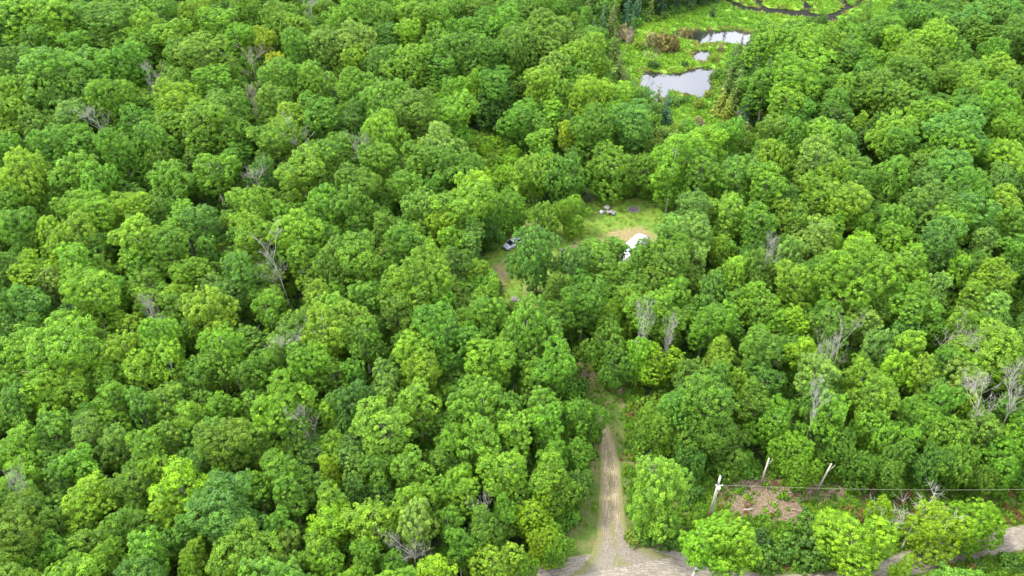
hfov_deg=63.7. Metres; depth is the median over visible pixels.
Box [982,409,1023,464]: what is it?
broadleaf tree
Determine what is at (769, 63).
spruce tree
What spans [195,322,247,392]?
broadleaf tree
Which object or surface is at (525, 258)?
broadleaf tree
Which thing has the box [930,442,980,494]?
broadleaf tree
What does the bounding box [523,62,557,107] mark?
broadleaf tree
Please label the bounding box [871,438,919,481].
broadleaf tree
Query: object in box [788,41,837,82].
broadleaf tree
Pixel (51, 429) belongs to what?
broadleaf tree
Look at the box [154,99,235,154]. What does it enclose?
broadleaf tree
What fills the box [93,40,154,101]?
broadleaf tree
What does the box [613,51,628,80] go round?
cedar tree
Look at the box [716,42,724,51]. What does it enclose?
shrub
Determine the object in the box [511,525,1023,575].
gravel road
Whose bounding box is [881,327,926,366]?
broadleaf tree
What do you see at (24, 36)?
broadleaf tree
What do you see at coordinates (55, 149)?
broadleaf tree
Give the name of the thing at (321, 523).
broadleaf tree
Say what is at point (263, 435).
broadleaf tree
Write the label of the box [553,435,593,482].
broadleaf tree
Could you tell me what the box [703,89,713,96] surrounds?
shrub
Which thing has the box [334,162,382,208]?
broadleaf tree
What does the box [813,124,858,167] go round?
broadleaf tree
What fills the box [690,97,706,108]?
shrub
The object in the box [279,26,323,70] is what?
broadleaf tree
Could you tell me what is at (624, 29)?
shrub
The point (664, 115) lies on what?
spruce tree
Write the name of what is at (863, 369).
broadleaf tree
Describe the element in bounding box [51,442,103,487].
broadleaf tree
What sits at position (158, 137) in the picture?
broadleaf tree
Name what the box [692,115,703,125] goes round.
shrub
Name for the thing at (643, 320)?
dead tree
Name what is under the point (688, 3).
spruce tree
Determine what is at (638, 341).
broadleaf tree
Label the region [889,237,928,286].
broadleaf tree
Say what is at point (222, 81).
broadleaf tree
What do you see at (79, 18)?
broadleaf tree
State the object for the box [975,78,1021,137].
broadleaf tree
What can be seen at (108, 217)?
broadleaf tree
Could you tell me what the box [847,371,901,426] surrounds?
broadleaf tree
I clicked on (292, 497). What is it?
broadleaf tree
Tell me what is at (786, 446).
broadleaf tree
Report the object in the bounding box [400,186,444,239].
broadleaf tree
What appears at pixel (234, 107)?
broadleaf tree
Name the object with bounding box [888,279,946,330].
broadleaf tree
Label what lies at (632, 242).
camper
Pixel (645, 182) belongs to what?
broadleaf tree
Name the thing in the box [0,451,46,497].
broadleaf tree
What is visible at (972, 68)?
broadleaf tree
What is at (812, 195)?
broadleaf tree
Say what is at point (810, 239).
broadleaf tree
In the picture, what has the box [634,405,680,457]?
broadleaf tree
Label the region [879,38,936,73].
broadleaf tree
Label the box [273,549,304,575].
broadleaf tree
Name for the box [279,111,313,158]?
dead tree
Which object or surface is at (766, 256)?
dead tree
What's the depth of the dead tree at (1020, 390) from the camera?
118.29 m
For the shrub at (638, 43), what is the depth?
236.67 m
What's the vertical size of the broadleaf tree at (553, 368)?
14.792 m
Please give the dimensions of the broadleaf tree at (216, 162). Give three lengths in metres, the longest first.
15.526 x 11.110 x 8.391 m
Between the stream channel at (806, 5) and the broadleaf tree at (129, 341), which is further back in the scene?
the stream channel at (806, 5)
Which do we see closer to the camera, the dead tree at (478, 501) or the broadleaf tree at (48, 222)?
the dead tree at (478, 501)
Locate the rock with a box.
[511,297,519,301]
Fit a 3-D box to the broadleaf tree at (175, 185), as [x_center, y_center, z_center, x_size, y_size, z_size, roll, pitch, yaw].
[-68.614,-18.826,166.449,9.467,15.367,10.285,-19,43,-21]
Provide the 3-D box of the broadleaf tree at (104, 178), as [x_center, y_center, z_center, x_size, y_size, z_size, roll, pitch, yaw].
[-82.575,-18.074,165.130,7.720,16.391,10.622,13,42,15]
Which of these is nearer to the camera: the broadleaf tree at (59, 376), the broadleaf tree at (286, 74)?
the broadleaf tree at (59, 376)
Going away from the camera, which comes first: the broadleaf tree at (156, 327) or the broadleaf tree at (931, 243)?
the broadleaf tree at (156, 327)
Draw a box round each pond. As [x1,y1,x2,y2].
[640,68,713,100]
[672,30,749,46]
[694,50,710,60]
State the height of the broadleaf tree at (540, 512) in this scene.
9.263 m
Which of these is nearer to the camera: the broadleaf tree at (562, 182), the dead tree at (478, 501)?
the dead tree at (478, 501)
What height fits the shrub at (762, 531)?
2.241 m
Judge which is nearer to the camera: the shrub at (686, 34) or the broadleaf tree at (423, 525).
the broadleaf tree at (423, 525)
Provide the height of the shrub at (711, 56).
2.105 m
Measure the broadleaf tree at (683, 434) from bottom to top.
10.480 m
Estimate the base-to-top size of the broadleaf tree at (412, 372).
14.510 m
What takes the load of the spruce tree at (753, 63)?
on the ground
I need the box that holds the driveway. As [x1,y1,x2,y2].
[570,407,671,575]
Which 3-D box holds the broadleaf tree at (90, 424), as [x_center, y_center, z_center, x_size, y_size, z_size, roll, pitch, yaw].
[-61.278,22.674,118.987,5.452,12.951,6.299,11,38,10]
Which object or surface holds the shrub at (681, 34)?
on the ground
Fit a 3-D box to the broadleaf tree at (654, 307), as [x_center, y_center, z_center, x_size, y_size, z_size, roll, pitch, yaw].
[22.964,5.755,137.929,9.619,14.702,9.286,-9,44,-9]
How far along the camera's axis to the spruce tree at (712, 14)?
254.88 m
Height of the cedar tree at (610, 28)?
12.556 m
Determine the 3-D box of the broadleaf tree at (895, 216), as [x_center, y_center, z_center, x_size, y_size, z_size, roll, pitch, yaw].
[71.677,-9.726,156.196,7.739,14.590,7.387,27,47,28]
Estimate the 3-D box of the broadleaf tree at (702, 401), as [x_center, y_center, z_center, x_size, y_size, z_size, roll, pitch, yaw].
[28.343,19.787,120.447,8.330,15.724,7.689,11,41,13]
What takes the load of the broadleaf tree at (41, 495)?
on the ground
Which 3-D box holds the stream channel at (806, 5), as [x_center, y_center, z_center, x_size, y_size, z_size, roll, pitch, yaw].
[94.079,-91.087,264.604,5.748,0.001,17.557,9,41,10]
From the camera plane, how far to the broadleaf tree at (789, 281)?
139.92 m
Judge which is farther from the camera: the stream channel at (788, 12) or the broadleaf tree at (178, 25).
the stream channel at (788, 12)
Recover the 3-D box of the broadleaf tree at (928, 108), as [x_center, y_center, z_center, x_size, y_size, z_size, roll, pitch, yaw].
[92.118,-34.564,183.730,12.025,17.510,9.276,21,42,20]
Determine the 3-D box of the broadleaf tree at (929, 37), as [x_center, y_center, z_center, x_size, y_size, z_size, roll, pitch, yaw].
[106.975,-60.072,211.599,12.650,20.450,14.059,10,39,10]
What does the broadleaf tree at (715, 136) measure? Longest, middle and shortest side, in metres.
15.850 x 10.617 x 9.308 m
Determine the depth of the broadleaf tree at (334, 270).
143.22 m
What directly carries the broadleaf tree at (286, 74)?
on the ground
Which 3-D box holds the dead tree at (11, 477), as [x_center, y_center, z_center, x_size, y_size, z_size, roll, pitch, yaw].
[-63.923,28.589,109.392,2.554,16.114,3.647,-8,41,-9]
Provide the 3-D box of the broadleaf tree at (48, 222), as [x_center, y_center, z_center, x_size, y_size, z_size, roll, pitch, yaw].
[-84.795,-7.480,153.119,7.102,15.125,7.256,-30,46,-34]
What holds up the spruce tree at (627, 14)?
on the ground
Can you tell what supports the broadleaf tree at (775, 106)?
on the ground
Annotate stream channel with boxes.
[719,0,840,20]
[754,0,766,7]
[801,0,812,11]
[827,0,850,16]
[850,0,861,7]
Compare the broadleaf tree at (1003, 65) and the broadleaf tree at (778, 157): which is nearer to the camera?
the broadleaf tree at (778, 157)
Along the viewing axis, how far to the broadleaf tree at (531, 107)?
190.57 m
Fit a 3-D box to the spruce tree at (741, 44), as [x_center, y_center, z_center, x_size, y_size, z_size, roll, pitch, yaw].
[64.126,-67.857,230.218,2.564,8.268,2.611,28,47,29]
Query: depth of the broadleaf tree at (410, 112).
180.53 m
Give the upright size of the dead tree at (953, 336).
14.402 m
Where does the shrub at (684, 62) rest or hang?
on the ground
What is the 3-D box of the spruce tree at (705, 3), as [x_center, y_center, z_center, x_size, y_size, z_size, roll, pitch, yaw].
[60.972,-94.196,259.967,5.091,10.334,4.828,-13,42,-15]
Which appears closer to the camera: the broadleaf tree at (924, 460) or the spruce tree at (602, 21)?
the broadleaf tree at (924, 460)
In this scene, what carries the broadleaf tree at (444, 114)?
on the ground
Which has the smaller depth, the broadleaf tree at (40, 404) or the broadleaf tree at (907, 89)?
the broadleaf tree at (40, 404)
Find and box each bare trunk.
[760,458,769,483]
[815,463,834,492]
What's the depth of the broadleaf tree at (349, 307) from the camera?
132.39 m
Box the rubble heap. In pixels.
[601,209,615,215]
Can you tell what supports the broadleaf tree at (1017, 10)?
on the ground
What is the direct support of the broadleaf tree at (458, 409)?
on the ground
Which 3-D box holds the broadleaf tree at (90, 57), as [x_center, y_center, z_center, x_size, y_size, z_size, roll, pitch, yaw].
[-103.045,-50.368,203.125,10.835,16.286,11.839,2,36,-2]
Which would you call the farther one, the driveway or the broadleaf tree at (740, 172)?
the broadleaf tree at (740, 172)
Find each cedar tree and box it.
[583,0,591,23]
[606,3,620,37]
[607,28,621,66]
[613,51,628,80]
[618,67,627,84]
[645,0,655,21]
[708,84,727,118]
[717,62,735,95]
[719,96,734,121]
[726,64,745,109]
[740,119,754,137]
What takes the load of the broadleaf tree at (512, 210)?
on the ground
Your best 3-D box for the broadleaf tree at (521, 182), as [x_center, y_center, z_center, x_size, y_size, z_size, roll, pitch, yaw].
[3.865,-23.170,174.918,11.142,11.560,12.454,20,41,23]
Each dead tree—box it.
[6,457,35,514]
[73,105,109,137]
[137,292,166,319]
[141,60,164,95]
[234,41,272,81]
[242,154,264,186]
[245,83,259,115]
[253,219,290,306]
[262,315,306,375]
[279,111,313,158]
[284,403,318,443]
[303,0,317,16]
[345,130,371,158]
[376,526,430,568]
[465,492,492,513]
[624,30,637,51]
[634,298,655,382]
[661,311,678,368]
[757,231,780,274]
[807,374,834,434]
[817,326,842,362]
[818,313,866,376]
[867,483,963,550]
[929,305,985,384]
[958,368,1007,453]
[1001,358,1023,426]
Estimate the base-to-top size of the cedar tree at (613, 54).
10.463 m
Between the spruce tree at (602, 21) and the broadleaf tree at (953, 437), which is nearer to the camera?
the broadleaf tree at (953, 437)
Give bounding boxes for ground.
[0,0,1023,575]
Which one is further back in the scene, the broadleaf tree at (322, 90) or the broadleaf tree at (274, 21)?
the broadleaf tree at (274, 21)
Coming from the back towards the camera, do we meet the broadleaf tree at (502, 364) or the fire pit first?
the fire pit
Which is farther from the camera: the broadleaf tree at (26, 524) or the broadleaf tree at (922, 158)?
the broadleaf tree at (922, 158)
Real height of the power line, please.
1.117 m
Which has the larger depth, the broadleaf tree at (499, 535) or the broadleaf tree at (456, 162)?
the broadleaf tree at (456, 162)
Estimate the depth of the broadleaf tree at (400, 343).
125.03 m
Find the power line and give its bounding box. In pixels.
[733,485,1023,489]
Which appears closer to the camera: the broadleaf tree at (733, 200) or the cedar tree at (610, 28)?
the broadleaf tree at (733, 200)
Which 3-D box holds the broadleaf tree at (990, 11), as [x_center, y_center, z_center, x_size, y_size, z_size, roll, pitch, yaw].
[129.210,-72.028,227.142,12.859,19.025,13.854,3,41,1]
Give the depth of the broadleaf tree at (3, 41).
214.26 m
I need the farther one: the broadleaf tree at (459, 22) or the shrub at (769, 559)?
the broadleaf tree at (459, 22)
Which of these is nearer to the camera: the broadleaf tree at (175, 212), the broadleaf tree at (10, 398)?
the broadleaf tree at (10, 398)
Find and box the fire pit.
[627,206,639,212]
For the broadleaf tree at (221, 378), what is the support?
on the ground
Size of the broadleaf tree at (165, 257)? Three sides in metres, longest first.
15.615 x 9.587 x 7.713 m
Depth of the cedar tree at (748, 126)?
195.85 m
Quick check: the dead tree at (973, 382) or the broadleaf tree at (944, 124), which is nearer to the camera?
the dead tree at (973, 382)
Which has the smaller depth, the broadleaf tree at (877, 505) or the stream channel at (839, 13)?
the broadleaf tree at (877, 505)
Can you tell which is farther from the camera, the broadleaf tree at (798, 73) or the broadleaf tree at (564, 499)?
the broadleaf tree at (798, 73)
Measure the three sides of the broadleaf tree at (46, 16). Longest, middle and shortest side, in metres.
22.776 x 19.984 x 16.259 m
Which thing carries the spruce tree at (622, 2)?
on the ground
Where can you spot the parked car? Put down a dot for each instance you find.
(509, 244)
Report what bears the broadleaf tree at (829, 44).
on the ground
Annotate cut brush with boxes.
[714,475,906,540]
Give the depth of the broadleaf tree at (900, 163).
163.79 m
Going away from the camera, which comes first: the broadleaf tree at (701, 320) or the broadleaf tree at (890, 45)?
the broadleaf tree at (701, 320)
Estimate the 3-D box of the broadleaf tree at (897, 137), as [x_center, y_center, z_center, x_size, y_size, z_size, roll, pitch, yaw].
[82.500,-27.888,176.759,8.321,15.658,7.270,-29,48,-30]
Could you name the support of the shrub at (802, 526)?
on the ground
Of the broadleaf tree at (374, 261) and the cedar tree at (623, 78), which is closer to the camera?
the broadleaf tree at (374, 261)
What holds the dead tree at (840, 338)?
on the ground
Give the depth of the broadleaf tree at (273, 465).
110.90 m
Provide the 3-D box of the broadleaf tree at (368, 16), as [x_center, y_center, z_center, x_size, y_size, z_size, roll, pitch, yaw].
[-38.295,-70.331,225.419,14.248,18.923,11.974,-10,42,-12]
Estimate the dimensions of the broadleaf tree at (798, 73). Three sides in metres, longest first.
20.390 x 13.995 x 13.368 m
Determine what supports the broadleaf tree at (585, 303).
on the ground
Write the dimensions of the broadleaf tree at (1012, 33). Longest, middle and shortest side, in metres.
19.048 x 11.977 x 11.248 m
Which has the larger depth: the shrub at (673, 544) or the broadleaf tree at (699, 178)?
the broadleaf tree at (699, 178)
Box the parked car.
[503,237,520,250]
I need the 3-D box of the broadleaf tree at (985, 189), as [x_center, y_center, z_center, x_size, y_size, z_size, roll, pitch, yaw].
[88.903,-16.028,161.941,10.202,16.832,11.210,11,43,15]
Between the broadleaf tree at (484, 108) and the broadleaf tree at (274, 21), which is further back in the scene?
the broadleaf tree at (274, 21)
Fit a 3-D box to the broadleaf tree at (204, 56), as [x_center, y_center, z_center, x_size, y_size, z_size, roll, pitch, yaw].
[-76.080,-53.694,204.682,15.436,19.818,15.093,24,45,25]
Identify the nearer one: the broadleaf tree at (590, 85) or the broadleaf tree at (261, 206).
the broadleaf tree at (261, 206)
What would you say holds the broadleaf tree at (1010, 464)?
on the ground
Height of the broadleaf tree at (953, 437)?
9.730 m
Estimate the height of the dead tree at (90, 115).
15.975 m
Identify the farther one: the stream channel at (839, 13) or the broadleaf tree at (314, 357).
the stream channel at (839, 13)
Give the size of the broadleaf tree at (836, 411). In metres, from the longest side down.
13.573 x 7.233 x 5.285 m
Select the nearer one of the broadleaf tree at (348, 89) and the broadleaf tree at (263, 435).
the broadleaf tree at (263, 435)
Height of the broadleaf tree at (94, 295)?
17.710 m
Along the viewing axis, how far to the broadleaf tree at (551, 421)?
117.68 m
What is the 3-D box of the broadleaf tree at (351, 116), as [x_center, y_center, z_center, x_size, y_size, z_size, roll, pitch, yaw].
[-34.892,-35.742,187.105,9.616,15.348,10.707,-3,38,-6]
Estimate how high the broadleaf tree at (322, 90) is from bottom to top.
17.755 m
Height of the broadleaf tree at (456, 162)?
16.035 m
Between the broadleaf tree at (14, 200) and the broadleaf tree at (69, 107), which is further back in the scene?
the broadleaf tree at (69, 107)
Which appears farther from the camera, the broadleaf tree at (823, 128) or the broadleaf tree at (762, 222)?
the broadleaf tree at (823, 128)
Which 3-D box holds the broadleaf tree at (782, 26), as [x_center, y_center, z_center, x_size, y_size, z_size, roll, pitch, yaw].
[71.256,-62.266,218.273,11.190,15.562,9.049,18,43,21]
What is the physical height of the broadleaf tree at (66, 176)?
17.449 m
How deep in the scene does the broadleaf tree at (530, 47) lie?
204.86 m
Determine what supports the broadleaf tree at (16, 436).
on the ground
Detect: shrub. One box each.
[616,23,634,43]
[623,529,645,547]
[630,517,655,546]
[633,36,650,50]
[640,510,682,552]
[647,60,660,68]
[662,532,682,550]
[665,93,681,107]
[674,475,708,506]
[677,31,684,37]
[680,95,689,103]
[681,60,688,66]
[683,27,692,38]
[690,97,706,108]
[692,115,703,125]
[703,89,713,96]
[706,54,716,61]
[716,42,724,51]
[747,544,781,575]
[754,527,773,549]
[771,532,801,566]
[788,506,827,537]
[790,533,836,575]
[969,558,989,571]
[998,551,1023,573]
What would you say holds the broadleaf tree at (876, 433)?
on the ground
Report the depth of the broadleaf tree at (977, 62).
198.01 m
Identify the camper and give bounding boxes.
[619,233,648,264]
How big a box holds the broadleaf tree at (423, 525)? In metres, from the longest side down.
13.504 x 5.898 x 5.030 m
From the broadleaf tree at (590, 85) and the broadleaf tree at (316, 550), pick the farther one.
the broadleaf tree at (590, 85)
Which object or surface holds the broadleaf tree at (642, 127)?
on the ground
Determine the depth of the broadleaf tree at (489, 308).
133.75 m
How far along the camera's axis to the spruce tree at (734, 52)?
216.69 m
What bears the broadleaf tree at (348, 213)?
on the ground
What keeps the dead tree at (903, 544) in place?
on the ground
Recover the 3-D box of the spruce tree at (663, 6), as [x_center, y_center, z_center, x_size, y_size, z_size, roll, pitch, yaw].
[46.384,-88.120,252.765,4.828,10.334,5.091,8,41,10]
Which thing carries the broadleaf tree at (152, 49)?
on the ground
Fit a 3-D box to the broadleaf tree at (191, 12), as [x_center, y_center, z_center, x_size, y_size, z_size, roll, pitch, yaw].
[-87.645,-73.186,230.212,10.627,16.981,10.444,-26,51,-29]
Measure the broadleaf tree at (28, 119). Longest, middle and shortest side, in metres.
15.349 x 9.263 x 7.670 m
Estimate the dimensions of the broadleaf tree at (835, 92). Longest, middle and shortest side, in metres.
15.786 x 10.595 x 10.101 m
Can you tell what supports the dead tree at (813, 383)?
on the ground
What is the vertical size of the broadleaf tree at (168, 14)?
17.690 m
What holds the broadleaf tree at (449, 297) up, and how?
on the ground
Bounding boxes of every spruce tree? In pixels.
[598,2,608,35]
[614,0,626,13]
[620,0,633,28]
[629,16,635,32]
[632,0,642,21]
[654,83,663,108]
[655,0,669,16]
[660,89,674,125]
[666,0,681,13]
[681,0,696,11]
[696,0,710,5]
[709,7,715,17]
[726,41,738,76]
[733,36,751,91]
[735,69,761,125]
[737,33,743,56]
[740,90,751,129]
[743,53,761,90]
[755,56,773,110]
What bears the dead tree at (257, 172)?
on the ground
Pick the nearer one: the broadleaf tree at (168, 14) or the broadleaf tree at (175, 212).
the broadleaf tree at (175, 212)
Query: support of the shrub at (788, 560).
on the ground
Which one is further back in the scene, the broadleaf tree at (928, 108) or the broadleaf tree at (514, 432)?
the broadleaf tree at (928, 108)
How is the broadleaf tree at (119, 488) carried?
on the ground
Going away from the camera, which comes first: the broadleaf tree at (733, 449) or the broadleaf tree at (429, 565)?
the broadleaf tree at (429, 565)
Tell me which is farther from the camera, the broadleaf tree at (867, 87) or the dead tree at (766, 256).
the broadleaf tree at (867, 87)
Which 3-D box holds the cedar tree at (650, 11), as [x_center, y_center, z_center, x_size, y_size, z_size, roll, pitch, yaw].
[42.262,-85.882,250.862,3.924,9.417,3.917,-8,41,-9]
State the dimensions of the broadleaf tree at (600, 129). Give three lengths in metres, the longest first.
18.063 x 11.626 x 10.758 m
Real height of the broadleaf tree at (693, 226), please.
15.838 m
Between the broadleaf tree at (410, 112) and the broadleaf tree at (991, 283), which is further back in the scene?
the broadleaf tree at (410, 112)
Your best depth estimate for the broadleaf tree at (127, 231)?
146.28 m
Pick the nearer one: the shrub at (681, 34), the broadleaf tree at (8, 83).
the broadleaf tree at (8, 83)
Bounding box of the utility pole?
[709,475,722,514]
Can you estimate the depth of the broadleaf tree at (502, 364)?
124.00 m
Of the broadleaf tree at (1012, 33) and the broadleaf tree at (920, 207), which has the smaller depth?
the broadleaf tree at (920, 207)
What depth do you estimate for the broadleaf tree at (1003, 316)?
136.03 m
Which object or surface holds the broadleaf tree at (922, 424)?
on the ground
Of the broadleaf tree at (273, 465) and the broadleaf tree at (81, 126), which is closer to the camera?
the broadleaf tree at (273, 465)
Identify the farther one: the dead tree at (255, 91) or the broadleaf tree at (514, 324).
the dead tree at (255, 91)
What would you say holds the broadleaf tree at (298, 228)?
on the ground
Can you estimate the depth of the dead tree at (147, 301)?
129.77 m
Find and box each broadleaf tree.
[0,0,27,61]
[0,0,77,58]
[0,43,39,78]
[0,69,49,122]
[0,87,24,139]
[0,145,53,212]
[0,182,34,248]
[0,206,40,258]
[0,251,32,295]
[0,373,36,438]
[0,420,49,483]
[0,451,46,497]
[0,487,58,565]
[6,248,59,292]
[7,282,56,327]
[8,479,50,531]
[10,23,58,60]
[15,103,55,142]
[19,374,70,437]
[25,120,97,185]
[29,215,64,259]
[34,364,88,413]
[34,406,73,452]
[46,149,116,197]
[48,187,94,231]
[49,210,110,262]
[50,96,93,142]
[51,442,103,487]
[52,241,98,314]
[53,0,117,47]
[55,27,99,57]
[58,265,120,333]
[61,468,118,526]
[62,122,103,162]
[62,548,112,575]
[65,408,103,469]
[67,48,113,87]
[67,189,119,253]
[79,159,118,210]
[81,74,138,126]
[81,342,123,385]
[92,127,151,187]
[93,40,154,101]
[97,500,151,559]
[100,329,151,385]
[104,462,155,522]
[106,212,163,275]
[117,347,166,412]
[119,5,174,61]
[124,120,181,169]
[126,28,165,68]
[135,0,186,26]
[136,316,186,377]
[143,220,191,277]
[146,77,202,132]
[148,158,194,205]
[149,338,187,387]
[150,18,198,61]
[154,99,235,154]
[161,195,203,256]
[168,255,211,292]
[168,400,208,439]
[171,29,240,82]
[175,284,240,343]
[176,0,214,32]
[179,203,227,250]
[190,150,242,208]
[191,63,237,103]
[193,340,241,397]
[193,416,252,481]
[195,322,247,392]
[196,6,238,64]
[198,86,254,132]
[204,516,282,575]
[213,21,261,69]
[215,250,266,294]
[224,185,276,248]
[230,420,276,465]
[232,209,275,264]
[245,116,306,166]
[257,56,309,105]
[258,0,304,49]
[259,448,312,496]
[266,207,324,263]
[268,101,317,146]
[272,467,315,523]
[273,143,326,203]
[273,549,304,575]
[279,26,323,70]
[286,340,330,397]
[293,59,337,104]
[296,530,337,574]
[297,90,337,139]
[298,302,353,370]
[305,25,357,82]
[305,182,344,237]
[305,498,352,548]
[311,234,363,294]
[313,135,359,183]
[315,479,357,526]
[324,0,372,37]
[325,184,374,236]
[328,299,378,348]
[330,17,376,70]
[334,65,380,115]
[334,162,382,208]
[334,229,392,300]
[335,98,371,144]
[337,310,389,375]
[346,0,396,44]
[356,76,420,127]
[356,140,397,181]
[358,108,411,162]
[376,289,413,338]
[380,42,433,98]
[380,219,419,266]
[384,165,429,207]
[384,444,435,499]
[391,376,442,438]
[392,87,449,138]
[392,325,436,386]
[392,482,437,542]
[397,496,440,563]
[400,140,441,182]
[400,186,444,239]
[401,348,441,416]
[412,300,481,378]
[415,553,458,575]
[417,120,468,166]
[420,49,464,100]
[422,144,482,199]
[423,273,456,326]
[427,177,498,238]
[428,88,479,148]
[434,27,495,80]
[444,16,487,48]
[444,374,516,444]
[454,167,493,209]
[455,293,510,338]
[456,411,501,471]
[463,333,516,401]
[465,541,526,575]
[467,80,517,131]
[470,39,512,76]
[474,509,518,566]
[475,448,533,506]
[481,188,526,233]
[482,0,526,47]
[493,25,544,93]
[493,97,553,148]
[497,409,534,465]
[499,291,563,363]
[504,222,562,296]
[505,152,559,201]
[510,487,556,544]
[516,7,575,68]
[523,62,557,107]
[523,385,563,444]
[527,401,564,449]
[530,334,577,399]
[538,50,574,95]
[538,472,583,518]
[541,152,591,205]
[541,271,573,311]
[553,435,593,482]
[559,31,612,78]
[560,273,609,341]
[566,74,613,117]
[567,102,618,169]
[579,316,627,370]
[584,297,637,348]
[585,139,643,204]
[609,98,652,162]
[618,151,665,198]
[620,285,674,340]
[626,335,654,385]
[626,455,694,543]
[629,238,688,302]
[633,341,685,388]
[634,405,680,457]
[649,135,691,182]
[650,129,702,215]
[651,233,692,280]
[657,387,694,441]
[666,411,719,465]
[673,211,713,261]
[675,190,712,229]
[680,373,740,449]
[681,147,722,197]
[684,299,737,359]
[687,124,729,165]
[689,417,752,482]
[707,191,747,240]
[713,153,764,198]
[734,281,780,327]
[735,67,781,122]
[736,322,783,389]
[738,200,780,250]
[741,17,789,74]
[743,360,787,398]
[747,160,788,218]
[749,138,794,184]
[754,18,822,76]
[759,48,820,105]
[765,22,806,41]
[765,430,815,477]
[766,80,806,126]
[774,259,816,313]
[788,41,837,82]
[789,213,836,274]
[792,134,839,202]
[797,169,842,215]
[805,115,840,161]
[808,388,851,449]
[810,87,854,120]
[810,157,858,212]
[812,235,896,315]
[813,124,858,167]
[814,417,857,472]
[816,25,855,72]
[823,180,873,235]
[832,143,871,177]
[838,167,877,210]
[840,351,879,406]
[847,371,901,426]
[848,403,899,456]
[849,67,898,117]
[863,108,918,168]
[865,494,893,535]
[870,203,917,250]
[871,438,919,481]
[872,154,912,201]
[878,24,918,63]
[878,125,921,167]
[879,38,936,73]
[881,79,922,119]
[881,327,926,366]
[884,53,939,103]
[887,396,951,454]
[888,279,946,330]
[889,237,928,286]
[896,179,960,242]
[904,99,954,144]
[905,146,952,196]
[906,441,958,489]
[908,15,961,68]
[910,214,969,284]
[917,120,981,171]
[920,104,993,163]
[923,408,970,455]
[927,148,979,195]
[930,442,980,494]
[931,201,976,261]
[940,59,997,98]
[942,167,994,205]
[945,55,995,79]
[945,497,1007,557]
[947,72,1023,127]
[947,87,992,126]
[948,347,993,393]
[960,0,1014,40]
[965,257,1018,298]
[972,436,1023,494]
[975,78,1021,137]
[977,289,1014,333]
[978,160,1023,201]
[978,339,1023,400]
[979,50,1022,94]
[981,182,1022,234]
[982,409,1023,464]
[986,0,1023,26]
[987,13,1023,60]
[987,139,1023,213]
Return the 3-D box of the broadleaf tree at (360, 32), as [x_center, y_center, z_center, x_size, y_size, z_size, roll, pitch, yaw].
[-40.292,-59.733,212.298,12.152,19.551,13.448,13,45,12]
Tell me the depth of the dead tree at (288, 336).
129.59 m
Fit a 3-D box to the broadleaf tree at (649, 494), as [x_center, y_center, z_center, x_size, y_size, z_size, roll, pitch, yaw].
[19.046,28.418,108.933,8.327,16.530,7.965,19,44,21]
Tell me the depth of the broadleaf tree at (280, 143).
173.25 m
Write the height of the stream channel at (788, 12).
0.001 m
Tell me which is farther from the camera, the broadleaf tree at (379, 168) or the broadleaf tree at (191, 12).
the broadleaf tree at (191, 12)
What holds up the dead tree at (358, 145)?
on the ground
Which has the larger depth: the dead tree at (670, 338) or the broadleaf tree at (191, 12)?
the broadleaf tree at (191, 12)
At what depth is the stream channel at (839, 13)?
260.79 m
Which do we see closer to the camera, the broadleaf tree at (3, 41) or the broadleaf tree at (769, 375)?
the broadleaf tree at (769, 375)

